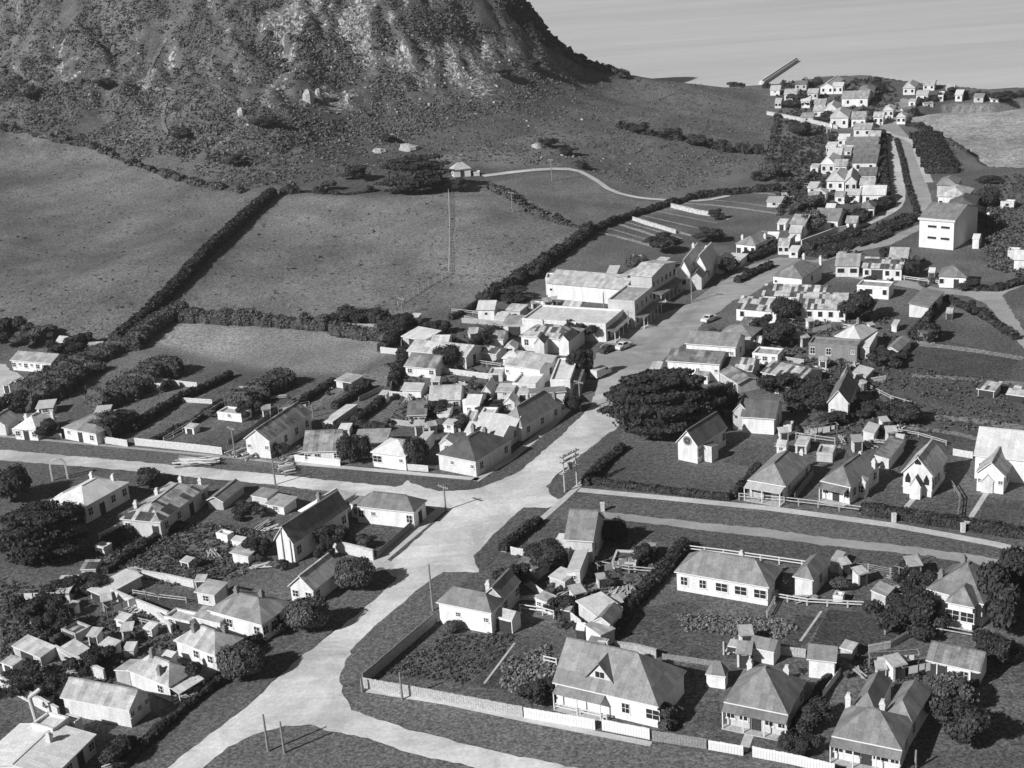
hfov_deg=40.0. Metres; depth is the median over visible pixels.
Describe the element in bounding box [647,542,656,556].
shed
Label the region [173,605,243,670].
cottage
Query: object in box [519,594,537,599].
timber heap
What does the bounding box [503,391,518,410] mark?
shed
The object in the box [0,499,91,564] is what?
tree
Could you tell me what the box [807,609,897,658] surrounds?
garden plot
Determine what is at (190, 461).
timber pile
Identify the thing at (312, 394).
hedge
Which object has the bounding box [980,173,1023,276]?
garden plants
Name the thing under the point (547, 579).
garden plants
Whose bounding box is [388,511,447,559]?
kerb
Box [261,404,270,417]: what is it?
privy
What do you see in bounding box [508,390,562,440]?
house
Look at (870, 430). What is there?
shed
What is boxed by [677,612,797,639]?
garden plants
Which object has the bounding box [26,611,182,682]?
garden plants
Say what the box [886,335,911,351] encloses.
shed
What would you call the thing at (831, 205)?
house
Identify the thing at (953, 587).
villa
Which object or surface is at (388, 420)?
bush
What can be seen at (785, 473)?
house
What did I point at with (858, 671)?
timber heap
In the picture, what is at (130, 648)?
shed
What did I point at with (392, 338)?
hedge
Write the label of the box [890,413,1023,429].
lane
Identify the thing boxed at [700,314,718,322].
parked car
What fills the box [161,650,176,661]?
shed
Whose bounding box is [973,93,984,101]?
shed
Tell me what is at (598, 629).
shed
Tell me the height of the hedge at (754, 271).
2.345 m
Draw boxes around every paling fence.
[9,428,61,438]
[103,436,127,446]
[134,438,222,454]
[172,380,196,386]
[181,397,211,403]
[227,405,277,444]
[294,455,339,465]
[347,323,377,326]
[358,385,383,401]
[362,611,436,685]
[363,677,522,716]
[376,522,410,558]
[380,347,396,353]
[389,391,408,397]
[390,419,460,431]
[407,464,427,471]
[443,368,488,378]
[462,318,503,325]
[510,546,523,556]
[518,345,575,352]
[523,707,594,729]
[524,581,581,622]
[601,719,649,739]
[652,730,706,748]
[662,653,711,665]
[708,740,743,755]
[752,345,803,363]
[752,746,834,767]
[781,646,805,657]
[794,469,813,499]
[822,668,840,696]
[868,631,909,651]
[869,375,885,382]
[953,448,972,458]
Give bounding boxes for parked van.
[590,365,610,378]
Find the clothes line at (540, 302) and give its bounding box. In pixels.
[531,299,556,304]
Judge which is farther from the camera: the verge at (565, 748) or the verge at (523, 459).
the verge at (523, 459)
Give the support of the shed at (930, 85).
on the ground at (244, 354)
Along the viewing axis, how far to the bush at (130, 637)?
189.77 m
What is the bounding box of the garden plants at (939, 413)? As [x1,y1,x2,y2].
[806,358,1018,438]
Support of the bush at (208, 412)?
on the garden plot at (190, 411)
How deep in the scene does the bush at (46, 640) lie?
191.64 m
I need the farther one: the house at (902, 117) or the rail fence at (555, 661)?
the house at (902, 117)
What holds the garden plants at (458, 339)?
on the ground at (244, 354)
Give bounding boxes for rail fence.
[118,610,166,629]
[132,589,186,602]
[163,401,222,440]
[175,665,219,696]
[397,272,448,305]
[448,188,449,274]
[451,308,477,313]
[464,315,500,327]
[474,359,500,366]
[519,604,553,618]
[543,655,556,666]
[553,703,606,719]
[596,560,654,572]
[687,545,804,564]
[738,493,860,513]
[766,588,779,617]
[772,592,863,607]
[795,432,834,444]
[856,563,907,575]
[868,384,914,404]
[884,620,972,634]
[897,429,946,444]
[902,276,938,284]
[948,476,960,514]
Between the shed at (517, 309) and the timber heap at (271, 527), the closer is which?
the timber heap at (271, 527)
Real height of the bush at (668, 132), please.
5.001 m
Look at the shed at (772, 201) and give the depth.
411.08 m
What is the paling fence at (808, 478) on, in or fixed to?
on the ground at (244, 354)
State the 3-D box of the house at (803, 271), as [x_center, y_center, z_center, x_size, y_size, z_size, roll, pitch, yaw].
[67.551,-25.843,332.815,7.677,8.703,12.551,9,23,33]
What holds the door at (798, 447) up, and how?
in the shed at (803, 442)
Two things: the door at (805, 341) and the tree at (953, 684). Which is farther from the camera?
the door at (805, 341)
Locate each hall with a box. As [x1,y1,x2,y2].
[10,350,65,371]
[273,490,349,562]
[732,393,783,434]
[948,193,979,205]
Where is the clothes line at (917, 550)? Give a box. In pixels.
[894,549,921,574]
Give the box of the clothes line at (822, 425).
[806,419,828,435]
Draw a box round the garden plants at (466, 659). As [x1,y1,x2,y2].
[384,632,515,684]
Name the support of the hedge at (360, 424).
on the ground at (244, 354)
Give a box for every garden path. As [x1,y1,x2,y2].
[484,643,514,682]
[598,232,658,248]
[608,228,645,238]
[617,224,655,235]
[625,221,682,238]
[631,219,693,236]
[643,215,698,228]
[656,211,716,223]
[683,202,779,213]
[700,199,773,207]
[740,734,753,751]
[799,611,822,640]
[905,498,915,507]
[969,493,988,517]
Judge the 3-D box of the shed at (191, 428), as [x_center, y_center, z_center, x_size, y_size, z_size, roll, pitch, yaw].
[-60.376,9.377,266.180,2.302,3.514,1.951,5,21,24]
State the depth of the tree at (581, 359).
278.07 m
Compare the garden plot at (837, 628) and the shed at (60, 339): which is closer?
the garden plot at (837, 628)
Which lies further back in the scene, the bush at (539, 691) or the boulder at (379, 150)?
the boulder at (379, 150)
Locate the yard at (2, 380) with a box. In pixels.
[0,364,8,396]
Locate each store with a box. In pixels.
[406,339,483,368]
[502,304,631,342]
[615,260,684,304]
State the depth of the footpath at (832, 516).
215.11 m
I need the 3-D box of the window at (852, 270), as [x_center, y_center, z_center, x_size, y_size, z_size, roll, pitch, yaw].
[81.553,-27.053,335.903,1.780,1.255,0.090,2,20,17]
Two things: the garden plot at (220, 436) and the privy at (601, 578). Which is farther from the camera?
the garden plot at (220, 436)
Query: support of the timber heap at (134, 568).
on the garden plot at (191, 545)
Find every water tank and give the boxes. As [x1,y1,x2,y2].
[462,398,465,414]
[855,379,868,393]
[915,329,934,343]
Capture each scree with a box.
[0,28,631,166]
[273,32,510,115]
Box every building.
[666,348,730,380]
[685,324,762,356]
[918,202,978,249]
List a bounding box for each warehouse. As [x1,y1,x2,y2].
[0,711,96,767]
[545,269,630,303]
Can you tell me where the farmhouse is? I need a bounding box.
[449,162,470,176]
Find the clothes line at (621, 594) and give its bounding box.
[591,585,635,599]
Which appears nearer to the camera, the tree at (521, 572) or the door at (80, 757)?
the door at (80, 757)
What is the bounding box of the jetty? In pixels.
[759,57,797,83]
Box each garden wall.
[0,675,59,713]
[55,645,105,680]
[98,521,122,541]
[110,588,168,617]
[141,570,194,587]
[156,612,172,633]
[319,538,374,559]
[614,641,656,657]
[632,217,676,233]
[671,203,724,217]
[767,111,837,128]
[801,223,857,244]
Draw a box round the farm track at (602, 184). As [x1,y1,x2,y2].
[483,168,729,201]
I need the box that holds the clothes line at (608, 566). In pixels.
[595,551,635,572]
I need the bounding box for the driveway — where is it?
[370,557,396,576]
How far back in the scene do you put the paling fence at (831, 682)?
169.04 m
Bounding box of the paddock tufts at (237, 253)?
[0,135,567,339]
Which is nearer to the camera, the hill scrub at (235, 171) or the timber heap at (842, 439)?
the timber heap at (842, 439)
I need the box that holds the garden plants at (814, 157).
[774,118,839,215]
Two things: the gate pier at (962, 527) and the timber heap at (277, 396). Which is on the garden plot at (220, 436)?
the timber heap at (277, 396)
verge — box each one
[0,440,277,471]
[36,465,325,500]
[145,568,396,767]
[203,724,473,767]
[278,466,408,486]
[339,572,471,686]
[343,685,795,767]
[416,477,472,490]
[474,507,545,569]
[479,402,589,487]
[546,427,620,498]
[563,493,1001,558]
[583,342,604,389]
[606,518,959,572]
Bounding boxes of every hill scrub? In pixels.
[0,0,616,187]
[257,62,770,193]
[499,0,630,78]
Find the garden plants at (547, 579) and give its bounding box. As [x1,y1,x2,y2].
[515,538,664,627]
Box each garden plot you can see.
[0,691,31,739]
[22,660,88,682]
[63,520,265,589]
[89,610,158,645]
[120,389,184,414]
[128,592,199,610]
[133,384,238,442]
[195,390,299,450]
[280,385,343,411]
[345,521,402,555]
[363,356,394,387]
[365,397,405,427]
[374,619,552,709]
[400,398,462,438]
[470,651,541,691]
[519,518,566,556]
[599,557,663,597]
[620,601,823,660]
[675,686,723,739]
[679,598,799,627]
[724,440,816,466]
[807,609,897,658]
[837,568,918,599]
[870,484,1023,525]
[880,398,1023,436]
[891,339,1016,387]
[950,607,1023,767]
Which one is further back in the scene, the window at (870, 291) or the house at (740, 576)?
the window at (870, 291)
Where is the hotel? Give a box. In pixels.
[607,285,661,328]
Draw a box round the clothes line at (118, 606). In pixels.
[103,589,147,618]
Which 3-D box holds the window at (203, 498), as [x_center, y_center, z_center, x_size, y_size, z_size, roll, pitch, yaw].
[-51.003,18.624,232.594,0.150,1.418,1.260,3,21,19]
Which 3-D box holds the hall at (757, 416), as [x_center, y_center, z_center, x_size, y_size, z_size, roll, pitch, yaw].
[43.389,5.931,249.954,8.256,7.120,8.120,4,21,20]
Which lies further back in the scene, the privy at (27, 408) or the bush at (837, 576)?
the privy at (27, 408)
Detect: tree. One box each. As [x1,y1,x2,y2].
[0,316,26,342]
[0,389,29,411]
[0,463,32,500]
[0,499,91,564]
[5,589,66,620]
[8,322,50,342]
[43,340,85,355]
[54,500,85,530]
[216,639,265,679]
[235,400,262,418]
[284,595,328,630]
[312,524,350,543]
[317,179,336,188]
[333,556,376,588]
[336,434,358,463]
[339,164,367,178]
[356,435,370,461]
[371,154,454,192]
[393,312,414,326]
[402,436,428,463]
[432,344,460,365]
[450,177,469,191]
[466,330,491,346]
[491,562,530,583]
[526,261,548,277]
[528,537,566,567]
[562,392,581,411]
[564,319,597,334]
[565,348,593,374]
[596,367,726,438]
[625,253,648,268]
[642,236,679,253]
[691,227,726,241]
[707,380,739,416]
[708,208,720,219]
[717,257,740,272]
[749,314,772,331]
[756,372,803,390]
[758,160,783,178]
[761,319,795,344]
[769,296,800,318]
[782,93,811,105]
[783,386,829,411]
[790,121,811,135]
[791,195,816,208]
[801,209,827,233]
[812,194,824,204]
[818,110,833,122]
[837,290,875,318]
[861,592,940,640]
[870,76,881,82]
[874,82,886,93]
[879,246,890,256]
[900,569,937,591]
[901,258,922,276]
[903,587,951,627]
[907,316,943,340]
[911,107,917,113]
[924,670,979,715]
[930,697,992,744]
[972,628,1020,665]
[975,185,1001,205]
[976,205,1001,228]
[976,560,1022,630]
[988,92,1009,101]
[997,545,1023,593]
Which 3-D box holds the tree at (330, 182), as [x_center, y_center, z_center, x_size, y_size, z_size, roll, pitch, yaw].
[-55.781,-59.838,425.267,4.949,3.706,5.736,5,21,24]
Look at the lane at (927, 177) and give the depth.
459.46 m
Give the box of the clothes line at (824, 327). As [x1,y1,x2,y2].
[806,322,831,333]
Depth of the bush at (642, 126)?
503.01 m
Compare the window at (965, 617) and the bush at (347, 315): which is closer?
the window at (965, 617)
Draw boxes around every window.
[66,761,72,767]
[88,506,93,516]
[88,740,95,754]
[110,494,116,503]
[122,487,127,497]
[130,710,135,718]
[137,704,142,712]
[144,697,149,706]
[157,684,164,694]
[164,520,169,530]
[169,689,176,697]
[177,510,181,520]
[193,649,199,659]
[201,491,205,501]
[202,595,209,602]
[207,655,213,664]
[226,618,233,628]
[253,625,260,634]
[262,624,269,636]
[271,618,276,630]
[284,434,287,442]
[292,589,298,597]
[294,426,298,435]
[296,544,302,555]
[305,419,309,428]
[305,592,311,596]
[315,588,320,596]
[333,453,338,458]
[341,514,346,525]
[358,509,364,517]
[373,455,381,462]
[406,515,413,523]
[453,401,458,406]
[455,611,461,617]
[479,460,483,469]
[483,617,488,623]
[503,599,508,608]
[504,445,508,454]
[515,586,519,598]
[524,339,528,345]
[621,702,630,714]
[645,707,659,721]
[680,576,688,586]
[683,436,691,445]
[698,448,701,457]
[698,579,706,589]
[715,582,727,593]
[722,432,725,441]
[725,713,735,719]
[733,585,747,596]
[738,716,748,722]
[753,588,766,600]
[762,356,767,361]
[765,721,774,727]
[776,723,786,729]
[787,711,791,727]
[800,689,803,704]
[805,466,808,476]
[807,311,811,316]
[810,347,815,354]
[818,311,822,316]
[819,573,822,584]
[826,348,831,355]
[833,748,843,753]
[837,268,844,272]
[842,490,849,499]
[844,750,860,757]
[850,268,856,272]
[853,486,856,496]
[859,485,864,493]
[865,288,872,293]
[871,755,888,763]
[873,472,876,481]
[889,759,900,765]
[905,473,909,482]
[912,720,915,736]
[915,455,920,464]
[924,475,928,484]
[939,278,943,283]
[945,608,959,621]
[959,611,974,624]
[959,670,968,679]
[984,605,987,618]
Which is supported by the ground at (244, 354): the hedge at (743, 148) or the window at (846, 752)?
the hedge at (743, 148)
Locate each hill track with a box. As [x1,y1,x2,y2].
[146,38,168,132]
[655,92,766,112]
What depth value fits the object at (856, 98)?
572.79 m
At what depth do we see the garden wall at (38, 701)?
176.01 m
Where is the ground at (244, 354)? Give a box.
[0,0,1023,767]
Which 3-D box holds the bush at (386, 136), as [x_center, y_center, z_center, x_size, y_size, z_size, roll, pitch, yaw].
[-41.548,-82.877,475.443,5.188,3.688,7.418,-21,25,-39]
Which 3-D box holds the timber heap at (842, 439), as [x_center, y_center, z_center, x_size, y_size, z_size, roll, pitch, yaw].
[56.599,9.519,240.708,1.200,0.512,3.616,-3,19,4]
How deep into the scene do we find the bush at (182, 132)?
470.14 m
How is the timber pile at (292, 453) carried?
on the ground at (244, 354)
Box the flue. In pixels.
[27,688,40,720]
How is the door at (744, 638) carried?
in the privy at (745, 632)
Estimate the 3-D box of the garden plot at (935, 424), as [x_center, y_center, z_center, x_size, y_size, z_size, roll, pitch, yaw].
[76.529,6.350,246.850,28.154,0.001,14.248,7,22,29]
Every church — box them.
[676,411,727,463]
[901,438,947,499]
[973,426,1023,493]
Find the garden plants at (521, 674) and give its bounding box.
[499,642,557,705]
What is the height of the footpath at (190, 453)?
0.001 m
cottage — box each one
[0,408,19,435]
[12,409,58,440]
[61,410,129,444]
[114,647,203,704]
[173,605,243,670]
[302,429,347,462]
[370,431,434,470]
[404,353,450,377]
[428,384,464,409]
[476,300,499,319]
[501,349,518,362]
[715,251,733,273]
[723,356,760,374]
[735,231,774,252]
[752,346,783,363]
[767,231,780,240]
[775,98,783,107]
[777,238,791,254]
[784,88,797,100]
[794,80,808,89]
[800,96,811,107]
[807,88,819,99]
[808,191,820,195]
[810,163,819,172]
[814,98,826,105]
[814,187,828,201]
[820,152,840,173]
[825,142,837,152]
[827,147,844,158]
[834,159,849,169]
[835,253,861,276]
[837,134,851,146]
[845,136,879,153]
[852,154,879,170]
[853,144,880,157]
[857,279,893,299]
[858,167,878,181]
[859,178,877,188]
[861,199,876,217]
[868,130,881,139]
[873,111,885,124]
[883,104,895,117]
[925,640,989,687]
[938,265,970,287]
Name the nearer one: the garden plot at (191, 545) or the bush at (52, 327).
the garden plot at (191, 545)
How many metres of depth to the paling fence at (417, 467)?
240.74 m
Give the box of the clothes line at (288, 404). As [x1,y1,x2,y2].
[277,401,309,412]
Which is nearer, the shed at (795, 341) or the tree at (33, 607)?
the tree at (33, 607)
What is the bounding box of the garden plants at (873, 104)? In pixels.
[776,76,899,127]
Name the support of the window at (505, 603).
in the house at (505, 585)
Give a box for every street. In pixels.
[0,278,766,767]
[602,511,998,565]
[729,224,919,282]
[834,269,1023,347]
[878,98,931,214]
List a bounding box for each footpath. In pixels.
[0,435,295,464]
[294,462,477,480]
[366,689,651,745]
[371,503,452,568]
[473,407,569,481]
[501,481,581,552]
[577,488,1022,548]
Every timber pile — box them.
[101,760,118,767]
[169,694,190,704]
[172,455,222,467]
[224,443,258,460]
[274,459,296,475]
[279,445,303,461]
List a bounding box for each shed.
[0,654,23,670]
[11,634,56,665]
[28,612,39,623]
[35,399,56,414]
[54,575,80,601]
[56,335,67,342]
[57,638,89,660]
[61,620,90,640]
[80,559,100,572]
[84,341,103,350]
[87,568,142,602]
[94,404,112,412]
[94,541,112,554]
[98,636,121,653]
[114,611,132,627]
[122,641,137,657]
[142,621,158,637]
[153,378,166,390]
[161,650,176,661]
[164,608,195,631]
[179,555,194,568]
[184,423,199,433]
[194,574,207,588]
[205,479,244,509]
[216,529,233,541]
[217,406,251,421]
[229,542,256,563]
[230,535,246,546]
[250,487,278,504]
[264,493,297,514]
[321,404,357,428]
[334,372,363,389]
[338,423,352,435]
[356,428,391,457]
[401,326,441,344]
[401,382,428,397]
[406,400,428,420]
[413,313,421,325]
[430,376,441,384]
[431,335,452,341]
[436,404,453,417]
[439,432,457,450]
[442,418,458,432]
[464,409,478,429]
[467,327,480,337]
[473,170,479,175]
[481,345,507,361]
[481,377,496,399]
[484,330,507,346]
[488,367,504,381]
[494,311,510,320]
[495,383,516,399]
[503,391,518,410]
[504,303,527,314]
[504,339,518,351]
[516,555,548,578]
[517,387,529,401]
[534,590,556,614]
[548,566,572,591]
[560,604,574,620]
[562,300,585,306]
[576,622,585,639]
[584,621,615,643]
[598,639,608,644]
[606,265,619,273]
[611,549,638,571]
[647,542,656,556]
[649,361,662,368]
[657,257,670,260]
[694,371,709,383]
[718,364,759,392]
[727,635,781,664]
[731,253,747,268]
[740,316,759,325]
[751,336,763,349]
[760,360,823,380]
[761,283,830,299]
[766,196,784,207]
[770,85,781,95]
[775,384,791,393]
[776,439,788,452]
[777,218,788,229]
[788,234,795,244]
[788,245,800,257]
[789,214,810,237]
[789,225,802,239]
[790,331,802,344]
[794,435,810,453]
[800,112,815,121]
[816,444,835,462]
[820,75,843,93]
[830,550,845,572]
[833,82,844,93]
[833,590,844,602]
[834,191,845,203]
[839,639,858,659]
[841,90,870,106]
[841,144,852,156]
[845,188,862,202]
[845,215,859,227]
[852,365,873,382]
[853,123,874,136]
[862,421,879,441]
[870,581,894,604]
[874,435,904,470]
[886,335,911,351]
[896,433,906,445]
[900,105,914,117]
[903,79,918,94]
[908,99,916,106]
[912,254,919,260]
[916,90,929,98]
[922,101,933,106]
[923,80,936,90]
[928,267,936,278]
[938,91,944,100]
[945,84,956,93]
[945,307,954,319]
[955,90,965,100]
[972,233,981,248]
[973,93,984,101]
[976,379,1002,397]
[989,97,998,101]
[1000,199,1015,207]
[1006,384,1023,402]
[1008,247,1020,258]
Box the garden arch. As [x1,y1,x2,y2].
[49,458,68,480]
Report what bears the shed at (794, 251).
on the ground at (244, 354)
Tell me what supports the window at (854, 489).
in the house at (852, 479)
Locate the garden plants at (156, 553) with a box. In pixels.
[67,521,264,586]
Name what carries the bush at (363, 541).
on the garden plot at (381, 535)
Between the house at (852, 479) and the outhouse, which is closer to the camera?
the outhouse
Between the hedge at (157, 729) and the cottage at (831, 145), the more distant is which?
the cottage at (831, 145)
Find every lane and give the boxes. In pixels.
[740,131,905,267]
[889,133,932,181]
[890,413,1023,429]
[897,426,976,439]
[912,374,1023,384]
[914,342,1023,359]
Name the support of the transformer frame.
on the verge at (606, 445)
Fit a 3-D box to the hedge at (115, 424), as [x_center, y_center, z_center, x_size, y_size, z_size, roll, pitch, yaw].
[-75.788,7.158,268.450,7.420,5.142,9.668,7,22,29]
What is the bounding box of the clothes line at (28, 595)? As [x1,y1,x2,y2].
[18,588,61,599]
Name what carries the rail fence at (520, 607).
on the ground at (244, 354)
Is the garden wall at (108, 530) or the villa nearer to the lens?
the villa
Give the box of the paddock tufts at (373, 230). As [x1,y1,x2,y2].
[0,137,539,344]
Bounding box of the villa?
[926,554,990,629]
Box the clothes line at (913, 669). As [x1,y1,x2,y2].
[901,657,930,673]
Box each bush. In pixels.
[0,659,44,697]
[21,86,43,99]
[32,575,80,596]
[32,608,73,639]
[33,672,77,708]
[34,417,58,436]
[41,632,62,642]
[46,324,57,331]
[49,633,62,643]
[61,644,115,675]
[63,332,92,343]
[79,571,108,594]
[91,77,113,88]
[98,734,137,763]
[102,653,115,661]
[123,628,137,641]
[136,467,159,486]
[158,378,173,391]
[166,549,180,560]
[170,127,189,137]
[181,661,202,686]
[190,556,203,567]
[203,409,215,417]
[226,153,244,166]
[231,499,261,520]
[241,537,271,555]
[249,116,277,127]
[252,506,268,516]
[255,554,264,561]
[263,532,275,542]
[271,442,290,456]
[272,608,290,633]
[274,558,290,569]
[313,538,335,558]
[336,305,373,320]
[352,535,373,546]
[379,133,396,140]
[384,418,394,424]
[408,417,417,424]
[421,320,451,332]
[424,399,448,415]
[444,619,462,632]
[453,414,468,428]
[467,380,480,389]
[475,392,507,411]
[485,325,502,333]
[493,68,512,77]
[499,285,535,302]
[516,676,555,703]
[523,541,540,556]
[528,59,543,69]
[537,138,559,147]
[543,594,576,614]
[544,582,562,593]
[555,617,568,628]
[558,147,578,153]
[566,623,576,628]
[575,160,588,169]
[602,516,628,541]
[603,575,616,586]
[625,122,649,131]
[630,543,653,562]
[655,232,678,240]
[657,127,681,137]
[657,701,677,730]
[684,134,706,145]
[713,140,728,147]
[750,171,767,180]
[775,571,788,590]
[778,730,823,755]
[791,375,831,392]
[792,182,800,187]
[794,695,835,732]
[795,425,805,432]
[798,668,806,672]
[804,171,814,176]
[815,410,854,423]
[829,575,844,580]
[829,578,850,590]
[843,670,850,677]
[844,195,855,204]
[850,398,890,417]
[862,275,876,279]
[865,352,902,366]
[875,345,908,359]
[876,398,920,420]
[879,423,885,431]
[891,560,918,581]
[897,582,904,593]
[918,280,926,286]
[928,275,936,283]
[945,87,956,94]
[957,278,981,289]
[962,299,988,314]
[974,175,1003,182]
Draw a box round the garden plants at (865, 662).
[852,653,925,681]
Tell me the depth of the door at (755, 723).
161.23 m
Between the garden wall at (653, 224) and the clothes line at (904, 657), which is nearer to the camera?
the clothes line at (904, 657)
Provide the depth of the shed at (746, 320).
302.73 m
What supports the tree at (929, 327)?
on the ground at (244, 354)
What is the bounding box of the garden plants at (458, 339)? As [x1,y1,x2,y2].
[390,323,521,420]
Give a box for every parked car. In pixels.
[598,344,615,353]
[615,341,633,350]
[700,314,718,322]
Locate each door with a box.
[3,385,8,392]
[20,650,32,660]
[23,430,29,439]
[62,631,74,639]
[77,432,82,441]
[77,749,84,767]
[89,637,96,645]
[91,592,100,602]
[96,547,102,553]
[99,502,105,514]
[103,601,110,611]
[152,525,159,536]
[175,620,190,631]
[189,501,194,515]
[343,382,352,389]
[416,427,421,435]
[418,509,422,523]
[492,375,497,381]
[496,619,511,633]
[508,326,519,335]
[520,395,525,401]
[561,611,569,620]
[563,553,567,564]
[576,594,583,605]
[576,630,584,639]
[599,580,604,587]
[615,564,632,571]
[727,647,736,655]
[739,654,747,667]
[742,636,750,640]
[751,718,760,730]
[764,492,769,499]
[781,433,786,439]
[797,446,803,453]
[803,338,807,346]
[832,492,838,501]
[843,565,848,575]
[854,442,860,452]
[860,574,865,586]
[861,753,871,765]
[871,269,882,279]
[895,666,903,680]
[926,662,935,676]
[937,664,946,674]
[946,313,951,319]
[953,279,958,287]
[970,671,979,687]
[978,390,992,397]
[1007,395,1022,402]
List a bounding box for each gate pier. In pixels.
[600,502,604,511]
[891,512,896,522]
[960,522,965,532]
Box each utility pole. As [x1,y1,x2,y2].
[227,426,235,457]
[262,714,269,751]
[272,460,275,484]
[279,721,285,753]
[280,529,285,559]
[360,678,363,691]
[399,672,403,699]
[428,564,433,610]
[438,484,447,510]
[574,380,582,410]
[623,310,631,332]
[687,276,694,301]
[914,750,916,767]
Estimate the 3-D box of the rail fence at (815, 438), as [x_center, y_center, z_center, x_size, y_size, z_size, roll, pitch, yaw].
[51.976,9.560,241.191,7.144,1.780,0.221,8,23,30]
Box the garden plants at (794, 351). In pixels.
[695,313,913,393]
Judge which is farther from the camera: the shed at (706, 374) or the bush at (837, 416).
the shed at (706, 374)
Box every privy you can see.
[1,379,14,392]
[21,400,30,411]
[66,600,79,614]
[86,627,103,645]
[99,592,112,611]
[120,621,135,642]
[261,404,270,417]
[378,390,389,402]
[413,419,424,435]
[426,420,436,434]
[530,300,537,308]
[542,297,551,304]
[551,296,556,304]
[567,583,586,607]
[595,572,606,587]
[609,594,623,604]
[735,640,753,667]
[737,624,753,640]
[777,426,789,439]
[797,332,809,346]
[805,317,814,328]
[818,356,827,367]
[835,556,851,575]
[850,434,863,452]
[850,565,869,586]
[867,322,875,327]
[874,660,887,675]
[878,416,889,427]
[883,652,907,681]
[884,425,897,439]
[903,555,922,575]
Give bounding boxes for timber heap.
[122,606,136,613]
[127,566,148,572]
[130,608,142,612]
[206,548,220,557]
[249,561,271,568]
[255,519,270,530]
[260,524,279,530]
[270,394,286,398]
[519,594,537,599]
[557,589,568,596]
[608,586,620,594]
[619,584,632,596]
[793,594,817,603]
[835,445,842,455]
[838,434,845,444]
[848,664,867,679]
[863,440,878,448]
[868,438,885,443]
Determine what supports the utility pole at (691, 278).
on the ground at (244, 354)
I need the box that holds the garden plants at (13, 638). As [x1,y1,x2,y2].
[0,576,44,664]
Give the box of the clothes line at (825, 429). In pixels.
[803,422,838,435]
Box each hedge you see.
[0,123,249,193]
[10,334,141,397]
[28,359,106,406]
[33,365,50,374]
[81,353,184,409]
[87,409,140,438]
[99,519,183,573]
[99,525,135,548]
[107,187,277,340]
[110,671,228,767]
[124,299,189,344]
[129,370,233,431]
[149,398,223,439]
[177,306,331,331]
[223,366,297,406]
[244,633,271,645]
[279,183,380,194]
[290,377,335,404]
[325,418,389,428]
[326,319,391,341]
[329,303,395,329]
[330,380,372,409]
[351,395,384,419]
[376,324,406,351]
[386,346,408,386]
[447,299,477,319]
[475,222,595,299]
[486,183,591,227]
[498,515,543,551]
[580,442,626,485]
[590,476,733,501]
[592,182,781,230]
[613,536,692,640]
[615,120,764,154]
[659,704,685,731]
[726,82,745,86]
[730,460,761,498]
[733,260,774,282]
[742,240,777,261]
[762,76,823,88]
[764,112,781,162]
[777,663,839,741]
[802,225,863,249]
[803,213,920,258]
[843,195,895,225]
[859,501,1023,539]
[879,129,890,194]
[894,137,920,214]
[905,121,932,130]
[907,302,940,339]
[909,130,958,173]
[917,89,1023,103]
[942,295,1020,339]
[944,138,978,156]
[969,275,1023,291]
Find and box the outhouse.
[588,635,607,643]
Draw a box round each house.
[50,471,129,522]
[120,475,208,537]
[194,579,289,640]
[287,553,337,600]
[350,491,426,528]
[436,423,512,476]
[436,586,521,633]
[464,412,521,445]
[465,394,486,413]
[478,407,498,417]
[484,568,520,609]
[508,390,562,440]
[519,319,584,355]
[552,637,686,727]
[555,508,605,583]
[674,550,782,605]
[677,243,700,289]
[690,242,717,289]
[721,658,805,740]
[735,295,783,323]
[744,446,812,506]
[772,253,822,284]
[792,554,830,597]
[807,181,819,192]
[813,106,826,117]
[814,208,846,230]
[819,451,881,506]
[824,100,840,111]
[825,203,837,207]
[826,168,848,191]
[827,365,857,421]
[829,671,931,767]
[830,107,850,127]
[834,317,877,358]
[844,167,858,190]
[851,111,867,127]
[859,84,875,98]
[861,256,905,279]
[862,185,887,203]
[888,247,911,259]
[896,111,907,123]
[936,175,974,202]
[1013,250,1023,269]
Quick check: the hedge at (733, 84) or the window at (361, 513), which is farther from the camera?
the hedge at (733, 84)
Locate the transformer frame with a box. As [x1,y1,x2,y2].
[559,448,579,491]
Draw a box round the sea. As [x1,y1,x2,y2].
[526,0,1023,121]
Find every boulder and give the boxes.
[237,107,244,116]
[302,89,313,103]
[315,88,322,100]
[345,94,350,101]
[372,148,385,153]
[399,143,419,151]
[531,143,543,148]
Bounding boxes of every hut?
[783,420,793,431]
[891,319,899,331]
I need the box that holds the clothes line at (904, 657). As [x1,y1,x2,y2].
[868,649,920,667]
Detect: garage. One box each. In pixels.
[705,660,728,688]
[806,643,838,677]
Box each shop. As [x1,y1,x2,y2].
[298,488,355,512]
[503,350,562,394]
[528,386,566,408]
[550,358,586,395]
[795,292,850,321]
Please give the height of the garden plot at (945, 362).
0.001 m
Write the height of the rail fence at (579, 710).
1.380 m
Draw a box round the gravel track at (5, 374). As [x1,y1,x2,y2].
[0,369,23,393]
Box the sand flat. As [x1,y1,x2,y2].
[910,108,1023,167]
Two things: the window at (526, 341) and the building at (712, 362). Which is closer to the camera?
the building at (712, 362)
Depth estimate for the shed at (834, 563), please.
196.65 m
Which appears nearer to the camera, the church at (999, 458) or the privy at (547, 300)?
the church at (999, 458)
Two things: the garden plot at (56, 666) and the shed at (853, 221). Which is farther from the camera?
the shed at (853, 221)
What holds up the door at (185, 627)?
in the shed at (180, 619)
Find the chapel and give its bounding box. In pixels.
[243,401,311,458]
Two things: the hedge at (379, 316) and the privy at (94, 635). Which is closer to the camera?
the privy at (94, 635)
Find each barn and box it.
[60,676,150,727]
[575,591,622,625]
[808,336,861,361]
[908,287,943,317]
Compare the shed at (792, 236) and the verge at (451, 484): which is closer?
the verge at (451, 484)

